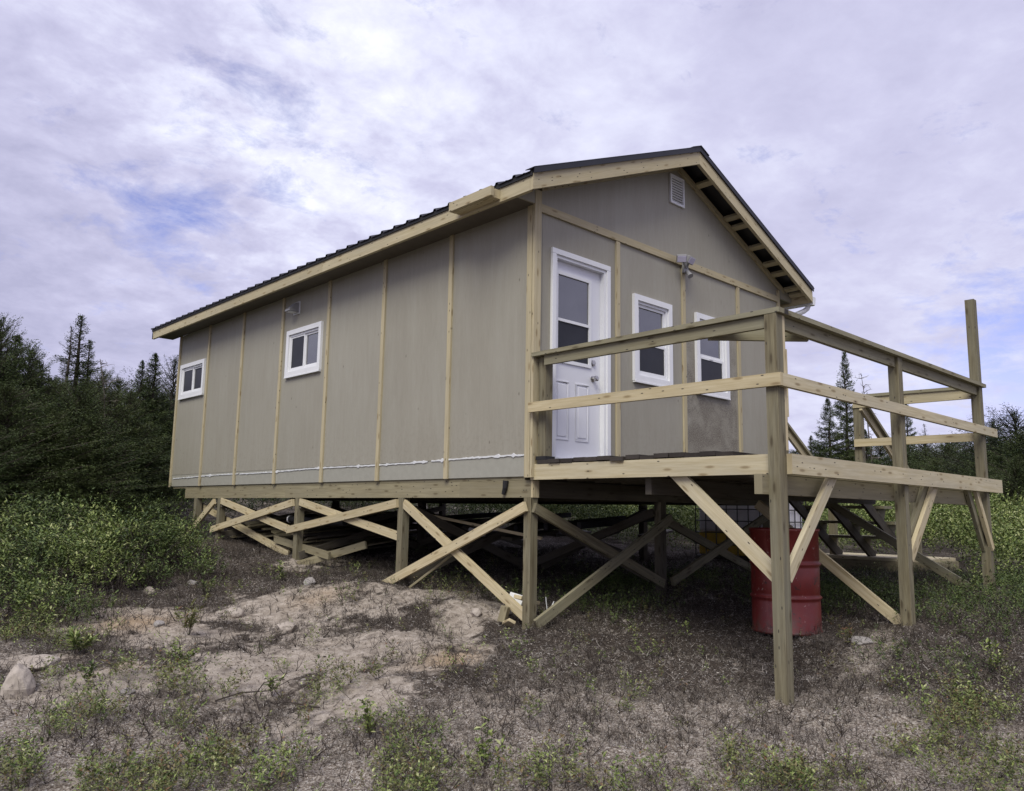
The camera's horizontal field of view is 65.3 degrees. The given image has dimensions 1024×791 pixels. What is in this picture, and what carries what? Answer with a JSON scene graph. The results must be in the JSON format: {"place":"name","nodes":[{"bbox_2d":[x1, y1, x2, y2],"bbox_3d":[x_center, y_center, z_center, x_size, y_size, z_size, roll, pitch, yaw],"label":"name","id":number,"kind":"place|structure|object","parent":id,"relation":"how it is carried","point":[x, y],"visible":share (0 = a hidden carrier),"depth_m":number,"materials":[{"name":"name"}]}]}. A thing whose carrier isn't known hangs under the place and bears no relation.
{"place":"outdoors","nodes":[
{"label":"outdoors","id":0,"kind":"place"},
{"bbox_2d":[0,498,1023,790],"bbox_3d":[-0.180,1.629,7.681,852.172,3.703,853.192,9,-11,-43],"label":"ground","id":1,"kind":"structure","parent":0,"point":[256,664],"depth_m":5.70,"materials":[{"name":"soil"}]},
{"bbox_2d":[0,663,35,698],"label":"rock","id":2,"kind":"object","parent":1,"relation":"on","point":[22,674],"visible":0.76,"depth_m":5.08,"materials":[{"name":"stone"}]},
{"bbox_2d":[0,335,37,407],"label":"fir","id":3,"kind":"object","parent":1,"relation":"on","point":[17,340],"visible":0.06,"depth_m":13.87,"materials":[{"name":"green plant"}]},
{"bbox_2d":[0,312,60,472],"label":"spruce","id":4,"kind":"object","parent":1,"relation":"on","point":[5,342],"visible":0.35,"depth_m":13.20,"materials":[{"name":"green plant"}]},
{"bbox_2d":[0,427,64,515],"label":"spruce","id":5,"kind":"object","parent":1,"relation":"on","point":[4,464],"visible":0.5,"depth_m":11.07,"materials":[{"name":"green plant"}]},
{"bbox_2d":[0,350,67,482],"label":"spruce","id":6,"kind":"object","parent":1,"relation":"on","point":[1,359],"visible":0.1,"depth_m":12.69,"materials":[{"name":"green plant"}]},
{"bbox_2d":[17,654,59,670],"bbox_3d":[-3.344,1.900,5.667,0.183,0.118,0.290,-1,-8,12],"label":"rock","id":7,"kind":"object","parent":1,"relation":"on","point":[33,658],"visible":0.65,"depth_m":5.62,"materials":[{"name":"stone"}]},
{"bbox_2d":[1,340,87,486],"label":"spruce","id":8,"kind":"object","parent":1,"relation":"on","point":[33,365],"visible":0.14,"depth_m":13.40,"materials":[{"name":"green plant"}]},
{"bbox_2d":[0,376,129,529],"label":"spruce","id":9,"kind":"object","parent":1,"relation":"on","point":[9,414],"visible":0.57,"depth_m":11.78,"materials":[{"name":"green plant"}]},
{"bbox_2d":[55,326,83,401],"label":"spruce","id":10,"kind":"object","parent":1,"relation":"on","point":[67,373],"visible":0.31,"depth_m":16.43,"materials":[{"name":"green plant"}]},
{"bbox_2d":[0,375,140,503],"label":"spruce","id":11,"kind":"object","parent":1,"relation":"on","point":[51,388],"visible":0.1,"depth_m":13.38,"materials":[{"name":"green plant"}]},
{"bbox_2d":[48,313,99,402],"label":"spruce","id":12,"kind":"object","parent":1,"relation":"on","point":[77,364],"visible":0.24,"depth_m":16.86,"materials":[{"name":"green plant"}]},
{"bbox_2d":[0,397,150,516],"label":"spruce","id":13,"kind":"object","parent":1,"relation":"on","point":[53,437],"visible":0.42,"depth_m":12.15,"materials":[{"name":"green plant"}]},
{"bbox_2d":[64,624,101,653],"bbox_3d":[-3.220,1.826,5.973,0.251,0.234,0.199,9,-11,-43],"label":"seedling","id":14,"kind":"object","parent":1,"relation":"on","point":[72,635],"visible":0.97,"depth_m":5.96,"materials":[{"name":"green plant"}]},
{"bbox_2d":[69,340,98,406],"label":"spruce","id":15,"kind":"object","parent":1,"relation":"on","point":[88,359],"visible":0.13,"depth_m":16.78,"materials":[{"name":"green plant"}]},
{"bbox_2d":[77,659,98,682],"bbox_3d":[-2.824,1.837,5.329,0.117,0.169,0.163,9,-11,-43],"label":"seedling","id":16,"kind":"object","parent":1,"relation":"on","point":[91,668],"visible":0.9,"depth_m":5.31,"materials":[{"name":"green plant"}]},
{"bbox_2d":[3,410,182,529],"bbox_3d":[-6.656,1.229,12.797,2.826,1.943,2.908,-2,-9,21],"label":"spruce","id":17,"kind":"object","parent":1,"relation":"on","point":[112,461],"visible":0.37,"depth_m":12.68,"materials":[{"name":"green plant"}]},
{"bbox_2d":[4,370,182,512],"bbox_3d":[-7.170,0.789,13.142,3.333,2.592,2.957,-3,-9,27],"label":"spruce","id":18,"kind":"object","parent":1,"relation":"on","point":[80,400],"visible":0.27,"depth_m":13.09,"materials":[{"name":"green plant"}]},
{"bbox_2d":[84,360,130,426],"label":"dead tree","id":19,"kind":"object","parent":1,"relation":"on","point":[101,363],"visible":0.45,"depth_m":14.16,"materials":[{"name":"wood"}]},
{"bbox_2d":[75,367,140,457],"bbox_3d":[-8.340,0.800,16.067,2.102,2.869,2.043,0,-8,7],"label":"spruce","id":20,"kind":"object","parent":1,"relation":"on","point":[106,378],"visible":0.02,"depth_m":16.12,"materials":[{"name":"green plant"}]},
{"bbox_2d":[0,486,231,627],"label":"bushes","id":21,"kind":"object","parent":1,"relation":"on","point":[99,533],"visible":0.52,"depth_m":8.17,"materials":[{"name":"green plant"}]},
{"bbox_2d":[0,488,231,626],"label":"bushes","id":22,"kind":"object","parent":1,"relation":"on","point":[171,536],"visible":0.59,"depth_m":8.68,"materials":[{"name":"green plant"}]},
{"bbox_2d":[58,388,179,517],"bbox_3d":[-7.361,1.004,14.269,3.030,2.368,3.117,-6,-11,38],"label":"spruce","id":23,"kind":"object","parent":1,"relation":"on","point":[111,412],"visible":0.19,"depth_m":14.29,"materials":[{"name":"green plant"}]},
{"bbox_2d":[89,371,173,421],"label":"spruce","id":24,"kind":"object","parent":1,"relation":"on","point":[118,382],"visible":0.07,"depth_m":18.93,"materials":[{"name":"green plant"}]},
{"bbox_2d":[92,377,172,499],"bbox_3d":[-7.397,0.909,15.282,2.587,2.590,2.916,4,-9,-18],"label":"spruce","id":25,"kind":"object","parent":1,"relation":"on","point":[130,399],"visible":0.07,"depth_m":15.37,"materials":[{"name":"green plant"}]},
{"bbox_2d":[125,360,161,477],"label":"fir","id":26,"kind":"object","parent":1,"relation":"on","point":[141,372],"visible":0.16,"depth_m":16.62,"materials":[{"name":"green plant"}]},
{"bbox_2d":[101,408,191,515],"bbox_3d":[-6.901,1.224,14.406,3.012,1.939,2.672,6,-9,-29],"label":"spruce","id":27,"kind":"object","parent":1,"relation":"on","point":[146,465],"visible":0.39,"depth_m":14.37,"materials":[{"name":"green plant"}]},
{"bbox_2d":[119,353,178,427],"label":"spruce","id":28,"kind":"object","parent":1,"relation":"on","point":[172,396],"visible":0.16,"depth_m":18.95,"materials":[{"name":"green plant"}]},
{"bbox_2d":[123,353,183,494],"bbox_3d":[-7.696,0.661,16.877,1.799,3.208,2.160,8,-11,-39],"label":"fir","id":29,"kind":"object","parent":1,"relation":"on","point":[154,374],"visible":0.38,"depth_m":16.95,"materials":[{"name":"green plant"}]},
{"bbox_2d":[136,390,184,497],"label":"spruce","id":30,"kind":"object","parent":1,"relation":"on","point":[155,393],"visible":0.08,"depth_m":17.33,"materials":[{"name":"green plant"}]},
{"bbox_2d":[171,636,201,663],"bbox_3d":[-2.430,1.874,5.856,0.252,0.196,0.208,9,-11,-43],"label":"seedling","id":31,"kind":"object","parent":1,"relation":"on","point":[192,653],"visible":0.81,"depth_m":5.88,"materials":[{"name":"green plant"}]},
{"bbox_2d":[173,593,213,634],"bbox_3d":[-2.619,1.822,6.603,0.351,0.337,0.262,9,-11,-43],"label":"seedling","id":32,"kind":"object","parent":1,"relation":"on","point":[191,620],"visible":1,"depth_m":6.58,"materials":[{"name":"green plant"}]},
{"bbox_2d":[194,571,215,595],"bbox_3d":[-3.172,1.950,8.287,0.249,0.274,0.190,9,-11,-43],"label":"seedling","id":33,"kind":"object","parent":1,"relation":"on","point":[203,581],"visible":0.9,"depth_m":8.26,"materials":[{"name":"green plant"}]},
{"bbox_2d":[227,607,244,618],"bbox_3d":[-2.548,2.013,7.373,0.151,0.120,0.170,5,-9,-27],"label":"rock","id":34,"kind":"object","parent":1,"relation":"on","point":[239,612],"visible":0.78,"depth_m":7.32,"materials":[{"name":"stone"}]},
{"bbox_2d":[263,672,284,695],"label":"seedling","id":35,"kind":"object","parent":1,"relation":"on","point":[273,682],"visible":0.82,"depth_m":5.36,"materials":[{"name":"green plant"}]},
{"bbox_2d":[275,622,296,633],"bbox_3d":[-1.960,2.028,6.955,0.165,0.120,0.224,7,-10,-34],"label":"rock","id":36,"kind":"object","parent":1,"relation":"on","point":[284,627],"visible":0.87,"depth_m":6.88,"materials":[{"name":"stone"}]},
{"bbox_2d":[297,541,366,564],"bbox_3d":[-2.212,1.951,9.782,1.055,0.366,0.030,-3,-9,26],"label":"plank","id":37,"kind":"object","parent":1,"relation":"on","point":[356,547],"visible":0.8,"depth_m":9.71,"materials":[{"name":"brown wood"}]},
{"bbox_2d":[274,536,330,559],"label":"plank","id":38,"kind":"object","parent":37,"relation":"on","point":[318,552],"visible":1,"depth_m":10.04,"materials":[{"name":"brown wood"}]},
{"bbox_2d":[285,537,379,550],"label":"plank","id":39,"kind":"object","parent":1,"relation":"on","point":[313,545],"visible":0.33,"depth_m":10.90,"materials":[{"name":"brown wood"}]},
{"bbox_2d":[303,529,442,542],"bbox_3d":[-1.813,2.019,11.614,3.170,0.268,0.091,7,-10,-38],"label":"plank","id":40,"kind":"object","parent":39,"relation":"on","point":[331,538],"visible":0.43,"depth_m":10.86,"materials":[{"name":"brown wood"}]},
{"bbox_2d":[316,528,440,541],"bbox_3d":[-1.424,2.006,11.816,3.176,0.286,0.142,8,-11,-41],"label":"plank","id":41,"kind":"object","parent":40,"relation":"on","point":[332,539],"visible":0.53,"depth_m":10.84,"materials":[{"name":"brown wood"}]},
{"bbox_2d":[333,536,378,548],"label":"plank","id":42,"kind":"object","parent":41,"relation":"on","point":[359,541],"visible":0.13,"depth_m":11.08,"materials":[{"name":"brown wood"}]},
{"bbox_2d":[303,519,472,536],"bbox_3d":[-1.718,1.941,11.797,2.952,0.260,0.091,8,-11,-41],"label":"plank","id":43,"kind":"object","parent":42,"relation":"on","point":[316,534],"visible":0.23,"depth_m":11.04,"materials":[{"name":"brown wood"}]},
{"bbox_2d":[317,519,396,535],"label":"plank","id":44,"kind":"object","parent":43,"relation":"on","point":[353,529],"visible":0.4,"depth_m":11.12,"materials":[{"name":"brown wood"}]},
{"bbox_2d":[304,526,436,540],"bbox_3d":[-1.698,1.915,11.371,2.570,0.303,0.142,7,-10,-36],"label":"plank","id":45,"kind":"object","parent":41,"relation":"on","point":[336,536],"visible":0.47,"depth_m":10.80,"materials":[{"name":"brown wood"}]},
{"bbox_2d":[0,470,700,541],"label":"bushes","id":46,"kind":"object","parent":1,"relation":"on","point":[191,501],"visible":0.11,"depth_m":12.98,"materials":[{"name":"green plant"}]},
{"bbox_2d":[359,698,377,739],"bbox_3d":[-0.822,1.842,4.560,0.161,0.249,0.129,9,-11,-43],"label":"seedling","id":47,"kind":"object","parent":1,"relation":"on","point":[369,718],"visible":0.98,"depth_m":4.55,"materials":[{"name":"green plant"}]},
{"bbox_2d":[364,541,415,549],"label":"plank","id":48,"kind":"object","parent":1,"relation":"on","point":[381,546],"visible":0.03,"depth_m":11.36,"materials":[{"name":"brown wood"}]},
{"bbox_2d":[409,554,452,587],"bbox_3d":[-0.807,1.769,8.113,0.624,0.410,0.014,-5,-10,35],"label":"plank","id":49,"kind":"object","parent":1,"relation":"on","point":[431,570],"visible":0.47,"depth_m":8.11,"materials":[{"name":"brown wood"}]},
{"bbox_2d":[151,145,815,629],"bbox_3d":[-1.122,0.196,12.017,5.523,5.243,9.340,9,-11,-43],"label":"cabin","id":50,"kind":"object","parent":1,"relation":"on","point":[395,367],"visible":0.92,"depth_m":8.84,"materials":[{"name":"paint"}]},
{"bbox_2d":[178,358,205,399],"bbox_3d":[-5.241,-0.255,13.112,0.070,0.588,0.980,9,-11,-43],"label":"window","id":51,"kind":"structure","parent":50,"relation":"in","point":[192,375],"depth_m":13.11,"materials":[{"name":"white plastic"}]},
{"bbox_2d":[284,321,323,378],"bbox_3d":[-2.725,-0.584,10.481,0.070,0.648,0.910,9,-11,-43],"label":"window","id":52,"kind":"structure","parent":50,"relation":"in","point":[303,355],"depth_m":10.48,"materials":[{"name":"white plastic"}]},
{"bbox_2d":[287,515,347,525],"bbox_3d":[-2.563,1.634,10.438,1.211,0.115,0.111,-6,-11,40],"label":"pipe roll","id":53,"kind":"object","parent":50,"relation":"on","point":[290,518],"visible":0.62,"depth_m":10.42,"materials":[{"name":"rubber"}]},
{"bbox_2d":[443,512,503,519],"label":"plank","id":54,"kind":"object","parent":50,"relation":"on","point":[472,516],"visible":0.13,"depth_m":12.38,"materials":[{"name":"wood"}]},
{"bbox_2d":[432,514,541,539],"bbox_3d":[-0.460,1.395,8.702,2.014,0.280,0.020,-6,-11,40],"label":"plank","id":55,"kind":"object","parent":50,"relation":"on","point":[478,525],"visible":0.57,"depth_m":8.63,"materials":[{"name":"brown wood"}]},
{"bbox_2d":[487,512,570,523],"bbox_3d":[0.293,1.674,10.915,0.050,0.170,2.476,-3,-9,27],"label":"dark pipe","id":56,"kind":"object","parent":50,"relation":"on","point":[561,515],"visible":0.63,"depth_m":10.60,"materials":[{"name":"plastic"}]},
{"bbox_2d":[501,530,558,540],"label":"plank","id":57,"kind":"object","parent":50,"relation":"on","point":[512,537],"visible":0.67,"depth_m":9.52,"materials":[{"name":"brown wood"}]},
{"bbox_2d":[514,517,603,530],"bbox_3d":[0.694,1.656,10.328,0.050,0.170,2.438,-4,-10,32],"label":"dark pipe","id":58,"kind":"object","parent":57,"relation":"on","point":[521,527],"visible":0.33,"depth_m":9.40,"materials":[{"name":"plastic"}]},
{"bbox_2d":[556,261,599,457],"bbox_3d":[0.642,-0.333,7.802,0.690,1.913,0.107,9,-11,-43],"label":"door","id":59,"kind":"structure","parent":50,"relation":"in","point":[578,289],"depth_m":7.82,"materials":[{"name":"paint"}]},
{"bbox_2d":[544,516,625,529],"bbox_3d":[0.959,1.568,9.897,0.050,0.170,2.514,-3,-9,28],"label":"dark pipe","id":60,"kind":"object","parent":50,"relation":"on","point":[548,526],"visible":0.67,"depth_m":9.55,"materials":[{"name":"plastic"}]},
{"bbox_2d":[577,514,668,528],"bbox_3d":[1.361,1.461,9.323,0.050,0.170,2.477,-4,-10,32],"label":"dark pipe","id":61,"kind":"object","parent":50,"relation":"on","point":[594,524],"visible":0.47,"depth_m":8.65,"materials":[{"name":"plastic"}]},
{"bbox_2d":[632,293,672,386],"bbox_3d":[1.511,-0.572,8.610,0.675,0.948,0.070,9,-11,-43],"label":"window","id":62,"kind":"structure","parent":50,"relation":"in","point":[650,366],"depth_m":8.61,"materials":[{"name":"white plastic"}]},
{"bbox_2d":[694,312,730,399],"bbox_3d":[2.348,-0.451,9.396,0.685,0.953,0.070,9,-11,-43],"label":"window","id":63,"kind":"structure","parent":50,"relation":"in","point":[712,358],"depth_m":9.40,"materials":[{"name":"white plastic"}]},
{"bbox_2d":[473,716,510,768],"bbox_3d":[-0.107,1.864,4.261,0.206,0.268,0.147,2,-8,-6],"label":"seedling","id":64,"kind":"object","parent":1,"relation":"on","point":[486,741],"visible":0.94,"depth_m":4.27,"materials":[{"name":"green plant"}]},
{"bbox_2d":[497,605,509,622],"bbox_3d":[-0.072,1.956,7.152,0.070,0.140,0.070,10,-10,26],"label":"wood block","id":65,"kind":"object","parent":1,"relation":"on","point":[504,613],"depth_m":7.12,"materials":[{"name":"beige wood"}]},
{"bbox_2d":[0,550,1023,790],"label":"ground plants","id":66,"kind":"object","parent":1,"relation":"on","point":[436,765],"visible":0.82,"depth_m":4.42,"materials":[{"name":"green plant"}]},
{"bbox_2d":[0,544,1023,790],"bbox_3d":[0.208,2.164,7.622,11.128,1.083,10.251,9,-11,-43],"label":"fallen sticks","id":67,"kind":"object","parent":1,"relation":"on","point":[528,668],"visible":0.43,"depth_m":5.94,"materials":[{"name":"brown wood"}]},
{"bbox_2d":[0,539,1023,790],"bbox_3d":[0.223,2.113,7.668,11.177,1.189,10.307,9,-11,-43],"label":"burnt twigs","id":68,"kind":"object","parent":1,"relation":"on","point":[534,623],"visible":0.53,"depth_m":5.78,"materials":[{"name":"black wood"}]},
{"bbox_2d":[25,587,1023,790],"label":"lichen","id":69,"kind":"object","parent":1,"relation":"on","point":[553,669],"visible":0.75,"depth_m":4.98},
{"bbox_2d":[282,484,1023,584],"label":"bushes","id":70,"kind":"object","parent":1,"relation":"on","point":[954,522],"visible":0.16,"depth_m":12.08,"materials":[{"name":"green plant"}]},
{"bbox_2d":[395,536,1023,680],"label":"bushes","id":71,"kind":"object","parent":1,"relation":"on","point":[1005,578],"visible":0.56,"depth_m":7.75,"materials":[{"name":"green plant"}]},
{"bbox_2d":[695,502,805,562],"bbox_3d":[3.457,1.884,11.579,1.016,1.128,1.214,9,-11,-43],"label":"caged tank","id":72,"kind":"object","parent":1,"relation":"on","point":[741,517],"visible":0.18,"depth_m":11.32,"materials":[{"name":"white plastic"}]},
{"bbox_2d":[528,299,1002,704],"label":"deck","id":73,"kind":"structure","parent":1,"relation":"on","point":[778,476],"depth_m":6.50,"materials":[{"name":"brown wood"}]},
{"bbox_2d":[749,527,822,635],"bbox_3d":[2.405,1.617,7.035,0.604,0.885,0.604,9,-11,-43],"label":"barrel","id":74,"kind":"object","parent":1,"relation":"on","point":[806,597],"visible":0.59,"depth_m":6.81,"materials":[{"name":"red paint"}]},
{"bbox_2d":[809,398,854,459],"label":"fir","id":75,"kind":"object","parent":1,"relation":"on","point":[829,438],"visible":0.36,"depth_m":23.70,"materials":[{"name":"green plant"}]},
{"bbox_2d":[826,352,873,460],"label":"fir","id":76,"kind":"object","parent":1,"relation":"on","point":[845,419],"visible":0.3,"depth_m":24.14,"materials":[{"name":"green plant"}]},
{"bbox_2d":[788,407,921,562],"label":"staircase","id":77,"kind":"structure","parent":1,"relation":"on","point":[876,514],"depth_m":10.26,"materials":[{"name":"brown wood"}]},
{"bbox_2d":[848,636,873,644],"bbox_3d":[2.828,2.004,6.510,0.199,0.090,0.126,1,-8,3],"label":"rock","id":78,"kind":"object","parent":1,"relation":"on","point":[863,640],"visible":0.59,"depth_m":6.47,"materials":[{"name":"grey stone"}]},
{"bbox_2d":[855,374,881,464],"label":"dead tree","id":79,"kind":"object","parent":1,"relation":"on","point":[868,435],"visible":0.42,"depth_m":22.82,"materials":[{"name":"wood"}]},
{"bbox_2d":[850,434,890,464],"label":"spruce","id":80,"kind":"object","parent":1,"relation":"on","point":[878,451],"visible":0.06,"depth_m":24.38,"materials":[{"name":"green plant"}]},
{"bbox_2d":[819,552,958,571],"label":"landing platform","id":81,"kind":"structure","parent":1,"relation":"on","point":[850,560],"depth_m":10.41,"materials":[{"name":"brown wood"}]},
{"bbox_2d":[866,444,939,469],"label":"spruce","id":82,"kind":"object","parent":1,"relation":"on","point":[889,462],"visible":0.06,"depth_m":22.25,"materials":[{"name":"green plant"}]},
{"bbox_2d":[904,404,920,462],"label":"fir","id":83,"kind":"object","parent":1,"relation":"on","point":[908,424],"visible":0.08,"depth_m":24.24,"materials":[{"name":"green plant"}]},
{"bbox_2d":[883,432,958,467],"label":"spruce","id":84,"kind":"object","parent":1,"relation":"on","point":[927,446],"visible":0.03,"depth_m":22.97,"materials":[{"name":"green plant"}]},
{"bbox_2d":[914,452,960,530],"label":"spruce","id":85,"kind":"object","parent":1,"relation":"on","point":[933,463],"visible":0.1,"depth_m":19.37,"materials":[{"name":"green plant"}]},
{"bbox_2d":[913,442,970,473],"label":"spruce","id":86,"kind":"object","parent":1,"relation":"on","point":[948,447],"visible":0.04,"depth_m":21.02,"materials":[{"name":"green plant"}]},
{"bbox_2d":[919,445,974,474],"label":"spruce","id":87,"kind":"object","parent":1,"relation":"on","point":[948,464],"visible":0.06,"depth_m":19.95,"materials":[{"name":"green plant"}]},
{"bbox_2d":[913,424,1019,475],"bbox_3d":[10.472,1.934,18.203,3.721,2.488,4.084,2,-8,-8],"label":"spruce","id":88,"kind":"object","parent":1,"relation":"on","point":[954,460],"visible":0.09,"depth_m":18.06,"materials":[{"name":"green plant"}]},
{"bbox_2d":[923,436,1011,476],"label":"spruce","id":89,"kind":"object","parent":1,"relation":"on","point":[967,457],"visible":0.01,"depth_m":18.96,"materials":[{"name":"green plant"}]},
{"bbox_2d":[926,454,1023,538],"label":"spruce","id":90,"kind":"object","parent":1,"relation":"on","point":[969,466],"visible":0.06,"depth_m":16.72,"materials":[{"name":"green plant"}]},
{"bbox_2d":[934,402,1023,493],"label":"spruce","id":91,"kind":"object","parent":1,"relation":"on","point":[1015,423],"visible":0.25,"depth_m":17.79,"materials":[{"name":"green plant"}]},
{"bbox_2d":[938,414,1021,458],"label":"spruce","id":92,"kind":"object","parent":1,"relation":"on","point":[990,423],"visible":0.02,"depth_m":21.37,"materials":[{"name":"green plant"}]},
{"bbox_2d":[950,452,1023,543],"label":"spruce","id":93,"kind":"object","parent":1,"relation":"on","point":[1014,463],"visible":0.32,"depth_m":15.53,"materials":[{"name":"green plant"}]},
{"bbox_2d":[959,428,1023,494],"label":"spruce","id":94,"kind":"object","parent":1,"relation":"on","point":[1013,442],"visible":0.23,"depth_m":16.79,"materials":[{"name":"green plant"}]},
{"bbox_2d":[978,638,1004,672],"bbox_3d":[3.450,1.869,5.723,0.133,0.259,0.238,-1,-9,14],"label":"seedling","id":95,"kind":"object","parent":1,"relation":"on","point":[996,661],"visible":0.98,"depth_m":5.75,"materials":[{"name":"green plant"}]},
{"bbox_2d":[0,0,1023,458],"label":"sky","id":96,"kind":"structure","parent":0,"point":[162,161],"materials":[{"name":"white"}]},
{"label":"plank","id":97,"kind":"object","parent":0,"visible":0},
{"bbox_2d":[274,527,353,536],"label":"plank","id":98,"kind":"object","parent":97,"relation":"on","point":[282,535],"visible":0.5,"depth_m":11.30,"materials":[{"name":"brown wood"}]},
{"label":"plank","id":99,"kind":"object","parent":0,"visible":0},
{"bbox_2d":[245,511,310,524],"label":"plank","id":100,"kind":"object","parent":99,"relation":"on","point":[280,517],"visible":0.43,"depth_m":12.11,"materials":[{"name":"brown wood"}]},
{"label":"plank","id":101,"kind":"object","parent":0,"visible":0},
{"bbox_2d":[263,519,387,537],"bbox_3d":[-2.745,1.979,11.952,0.123,0.296,2.257,-6,-11,39],"label":"plank","id":102,"kind":"object","parent":101,"relation":"on","point":[308,530],"visible":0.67,"depth_m":11.71,"materials":[{"name":"brown wood"}]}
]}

